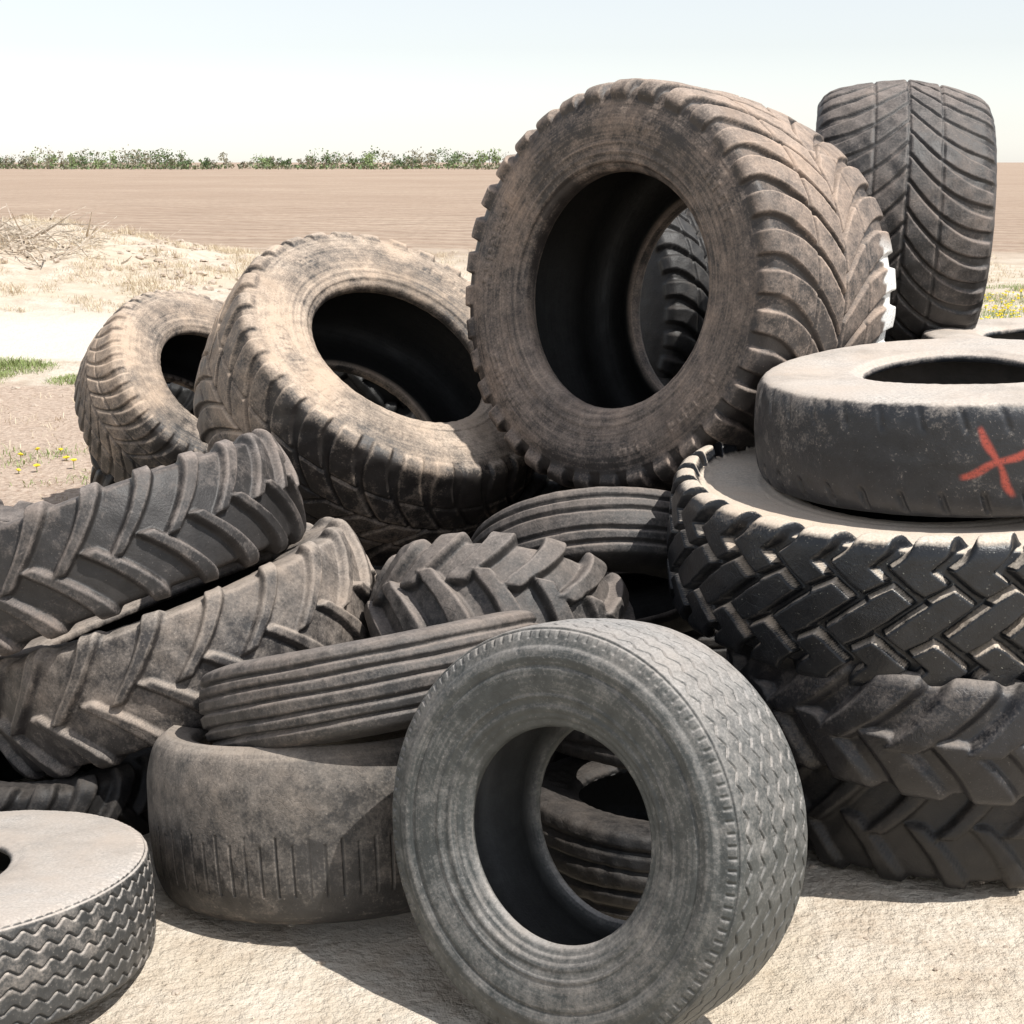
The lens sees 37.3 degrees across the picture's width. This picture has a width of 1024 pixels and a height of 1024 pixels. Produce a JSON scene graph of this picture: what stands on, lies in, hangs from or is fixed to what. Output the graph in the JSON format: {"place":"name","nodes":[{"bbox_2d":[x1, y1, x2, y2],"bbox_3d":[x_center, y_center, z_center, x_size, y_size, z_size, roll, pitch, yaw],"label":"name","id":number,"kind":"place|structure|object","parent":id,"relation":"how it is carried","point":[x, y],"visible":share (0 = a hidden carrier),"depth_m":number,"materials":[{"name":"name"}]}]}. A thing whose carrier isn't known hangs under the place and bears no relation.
{"place":"outdoors","nodes":[
{"label":"outdoors","id":0,"kind":"place"},
{"bbox_2d":[0,162,1023,1023],"bbox_3d":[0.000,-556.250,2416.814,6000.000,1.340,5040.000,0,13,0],"label":"ground","id":1,"kind":"structure","parent":0,"point":[974,926],"depth_m":4.87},
{"bbox_2d":[0,746,152,835],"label":"tractor tire","id":2,"kind":"object","parent":1,"relation":"on","point":[118,792],"visible":0.22,"depth_m":5.19,"materials":[{"name":"rubber"}]},
{"bbox_2d":[0,517,376,779],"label":"tractor tire","id":3,"kind":"object","parent":2,"relation":"on","point":[96,691],"visible":0.87,"depth_m":5.12,"materials":[{"name":"grey rubber"}]},
{"bbox_2d":[0,429,306,655],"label":"tractor tire","id":4,"kind":"object","parent":3,"relation":"on","point":[93,549],"visible":1,"depth_m":5.05,"materials":[{"name":"grey rubber"}]},
{"bbox_2d":[0,810,155,1023],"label":"truck tire","id":5,"kind":"object","parent":1,"relation":"on","point":[77,914],"visible":1,"depth_m":4.15,"materials":[{"name":"rubber"}]},
{"bbox_2d":[0,204,176,266],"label":"brush heap","id":6,"kind":"object","parent":1,"relation":"on","point":[6,226],"visible":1,"depth_m":28.00,"materials":[{"name":"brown wood"}]},
{"bbox_2d":[90,466,114,486],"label":"tractor tire","id":7,"kind":"object","parent":1,"relation":"on","point":[100,477],"visible":0.02,"depth_m":10.00,"materials":[{"name":"black rubber"}]},
{"bbox_2d":[88,446,107,474],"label":"tractor tire","id":8,"kind":"object","parent":7,"relation":"on","point":[96,464],"visible":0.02,"depth_m":10.06,"materials":[{"name":"black rubber"}]},
{"bbox_2d":[165,381,194,415],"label":"tractor tire","id":9,"kind":"object","parent":8,"relation":"on","point":[184,396],"visible":0.02,"depth_m":9.68,"materials":[{"name":"black rubber"}]},
{"bbox_2d":[0,223,260,406],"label":"rubble stones","id":10,"kind":"object","parent":1,"relation":"on","point":[180,275],"visible":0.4,"depth_m":27.87,"materials":[{"name":"beige stone"}]},
{"bbox_2d":[74,290,223,482],"bbox_3d":[-1.821,-0.624,8.795,1.376,0.572,1.395,33,38,-16],"label":"flotation tire","id":11,"kind":"object","parent":1,"relation":"on","point":[132,412],"visible":0.47,"depth_m":8.32,"materials":[{"name":"black rubber"}]},
{"bbox_2d":[0,144,510,169],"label":"distant tree line","id":12,"kind":"object","parent":1,"relation":"on","point":[80,162],"visible":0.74,"depth_m":485.50,"materials":[{"name":"green plant"}]},
{"bbox_2d":[147,725,410,923],"bbox_3d":[-0.619,0.945,5.023,1.142,0.557,1.139,-3,3,0],"label":"flotation tire","id":13,"kind":"object","parent":1,"relation":"on","point":[296,835],"visible":0.52,"depth_m":4.50,"materials":[{"name":"grey rubber"}]},
{"bbox_2d":[199,610,538,747],"bbox_3d":[-0.442,0.578,4.987,1.151,0.316,1.168,-12,-8,1],"label":"implement tire","id":14,"kind":"object","parent":13,"relation":"on","point":[365,690],"visible":0.67,"depth_m":4.46,"materials":[{"name":"rubber"}]},
{"bbox_2d":[372,564,384,569],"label":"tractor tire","id":15,"kind":"object","parent":1,"relation":"on","point":[377,567],"depth_m":7.38,"materials":[{"name":"black rubber"}]},
{"bbox_2d":[15,289,1023,473],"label":"dandelion flowers","id":16,"kind":"object","parent":1,"relation":"on","point":[36,465],"visible":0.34,"depth_m":23.21,"materials":[{"name":"yellow plant"}]},
{"bbox_2d":[30,435,1023,1021],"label":"pebbles","id":17,"kind":"object","parent":1,"relation":"on","point":[174,991],"visible":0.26,"depth_m":4.49,"materials":[{"name":"beige stone"}]},
{"bbox_2d":[548,751,569,763],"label":"tractor tire","id":18,"kind":"object","parent":1,"relation":"on","point":[556,756],"visible":0.01,"depth_m":5.34,"materials":[{"name":"rubber"}]},
{"bbox_2d":[364,531,635,637],"bbox_3d":[-0.052,0.459,5.598,1.012,0.456,1.029,6,-28,1],"label":"tractor tire","id":19,"kind":"object","parent":18,"relation":"on","point":[441,579],"visible":0.36,"depth_m":5.24,"materials":[{"name":"rubber"}]},
{"bbox_2d":[540,756,650,920],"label":"truck tire","id":20,"kind":"object","parent":1,"relation":"on","point":[595,826],"visible":0.26,"depth_m":4.65,"materials":[{"name":"rubber"}]},
{"bbox_2d":[555,701,771,768],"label":"truck tire","id":21,"kind":"object","parent":20,"relation":"on","point":[578,744],"visible":0.11,"depth_m":4.81,"materials":[{"name":"rubber"}]},
{"bbox_2d":[392,618,807,1023],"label":"truck tire","id":22,"kind":"object","parent":1,"relation":"on","point":[512,925],"visible":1,"depth_m":3.90,"materials":[{"name":"rubber"}]},
{"bbox_2d":[683,629,726,658],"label":"truck tire","id":23,"kind":"object","parent":1,"relation":"on","point":[713,645],"visible":0.01,"depth_m":6.76,"materials":[{"name":"rubber"}]},
{"bbox_2d":[796,764,1023,888],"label":"tractor tire","id":24,"kind":"object","parent":1,"relation":"on","point":[888,831],"visible":0.22,"depth_m":4.86,"materials":[{"name":"rubber"}]},
{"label":"truck tire","id":25,"kind":"object","parent":1,"relation":"on","visible":0},
{"bbox_2d":[374,569,380,579],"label":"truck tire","id":26,"kind":"object","parent":25,"relation":"on","point":[378,571],"visible":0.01,"depth_m":6.09,"materials":[{"name":"rubber"}]},
{"bbox_2d":[193,232,534,565],"bbox_3d":[-0.629,-0.544,7.091,1.633,0.697,1.648,25,40,-12],"label":"flotation tire","id":27,"kind":"object","parent":26,"relation":"on","point":[298,321],"visible":0.79,"depth_m":6.65,"materials":[{"name":"black rubber"}]},
{"bbox_2d":[471,487,693,632],"bbox_3d":[0.380,0.244,6.102,1.139,0.314,1.141,-2,-23,0],"label":"implement tire","id":28,"kind":"object","parent":25,"relation":"on","point":[621,532],"visible":0.3,"depth_m":5.63,"materials":[{"name":"rubber"}]},
{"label":"tractor tire","id":29,"kind":"object","parent":1,"relation":"on","visible":0},
{"bbox_2d":[726,644,1023,805],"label":"tractor tire","id":30,"kind":"object","parent":29,"relation":"on","point":[909,733],"visible":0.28,"depth_m":4.62,"materials":[{"name":"black rubber"}]},
{"bbox_2d":[667,442,1023,686],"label":"loader tire","id":31,"kind":"object","parent":30,"relation":"on","point":[766,571],"visible":0.72,"depth_m":4.68,"materials":[{"name":"black rubber"}]},
{"bbox_2d":[754,338,1023,517],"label":"tire","id":32,"kind":"object","parent":31,"relation":"on","point":[928,427],"visible":1,"depth_m":4.81,"materials":[{"name":"grey rubber"}]},
{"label":"tractor tire","id":33,"kind":"object","parent":1,"relation":"on","visible":0},
{"bbox_2d":[514,473,571,503],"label":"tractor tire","id":34,"kind":"object","parent":33,"relation":"on","point":[538,485],"visible":0.02,"depth_m":7.18,"materials":[{"name":"rubber"}]},
{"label":"tractor tire","id":35,"kind":"object","parent":1,"relation":"on","visible":0},
{"bbox_2d":[0,499,33,521],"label":"tractor tire","id":36,"kind":"object","parent":35,"relation":"on","point":[11,513],"visible":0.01,"depth_m":7.65,"materials":[{"name":"grey rubber"}]},
{"bbox_2d":[0,214,1023,1018],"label":"dry grass","id":37,"kind":"structure","parent":0,"point":[156,250],"depth_m":27.46,"materials":[{"name":"plant"}]},
{"bbox_2d":[0,282,1023,488],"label":"green grass","id":38,"kind":"structure","parent":0,"point":[18,363],"depth_m":17.18,"materials":[{"name":"green plant"}]},
{"bbox_2d":[0,0,1023,161],"label":"sky","id":39,"kind":"structure","parent":0,"point":[243,80],"materials":[{"name":"white"}]},
{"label":"tractor tire","id":40,"kind":"object","parent":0,"visible":0},
{"bbox_2d":[383,401,417,419],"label":"tractor tire","id":41,"kind":"object","parent":40,"relation":"on","point":[395,407],"visible":0.02,"depth_m":8.30,"materials":[{"name":"black rubber"}]},
{"bbox_2d":[333,371,407,408],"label":"tractor tire","id":42,"kind":"object","parent":41,"relation":"on","point":[373,392],"visible":0.03,"depth_m":8.24,"materials":[{"name":"black rubber"}]},
{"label":"tractor tire","id":43,"kind":"object","parent":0,"visible":0},
{"bbox_2d":[921,317,1023,339],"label":"tractor tire","id":44,"kind":"object","parent":43,"relation":"on","point":[1004,328],"visible":0.17,"depth_m":6.97,"materials":[{"name":"grey rubber"}]},
{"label":"truck tire","id":45,"kind":"object","parent":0,"visible":0},
{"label":"truck tire","id":46,"kind":"object","parent":45,"relation":"on","visible":0},
{"bbox_2d":[640,208,708,377],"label":"tractor tire","id":47,"kind":"object","parent":46,"relation":"on","point":[674,296],"visible":0.14,"depth_m":7.81,"materials":[{"name":"rubber"}]},
{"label":"truck tire","id":48,"kind":"object","parent":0,"visible":0},
{"bbox_2d":[658,377,672,385],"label":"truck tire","id":49,"kind":"object","parent":48,"relation":"on","point":[664,381],"visible":0.02,"depth_m":7.83,"materials":[{"name":"rubber"}]},
{"bbox_2d":[465,78,895,491],"bbox_3d":[0.663,-0.910,6.389,0.925,1.725,1.720,-2,-34,-45],"label":"flotation tire","id":50,"kind":"object","parent":48,"relation":"on","point":[592,195],"visible":0.84,"depth_m":6.02,"materials":[{"name":"brown rubber"}]},
{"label":"truck tire","id":51,"kind":"object","parent":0,"visible":0},
{"bbox_2d":[816,79,996,341],"bbox_3d":[1.800,-1.356,7.208,0.808,1.353,1.356,6,4,8],"label":"flotation tire","id":52,"kind":"object","parent":51,"relation":"on","point":[921,156],"visible":0.55,"depth_m":6.62,"materials":[{"name":"grey rubber"}]}
]}

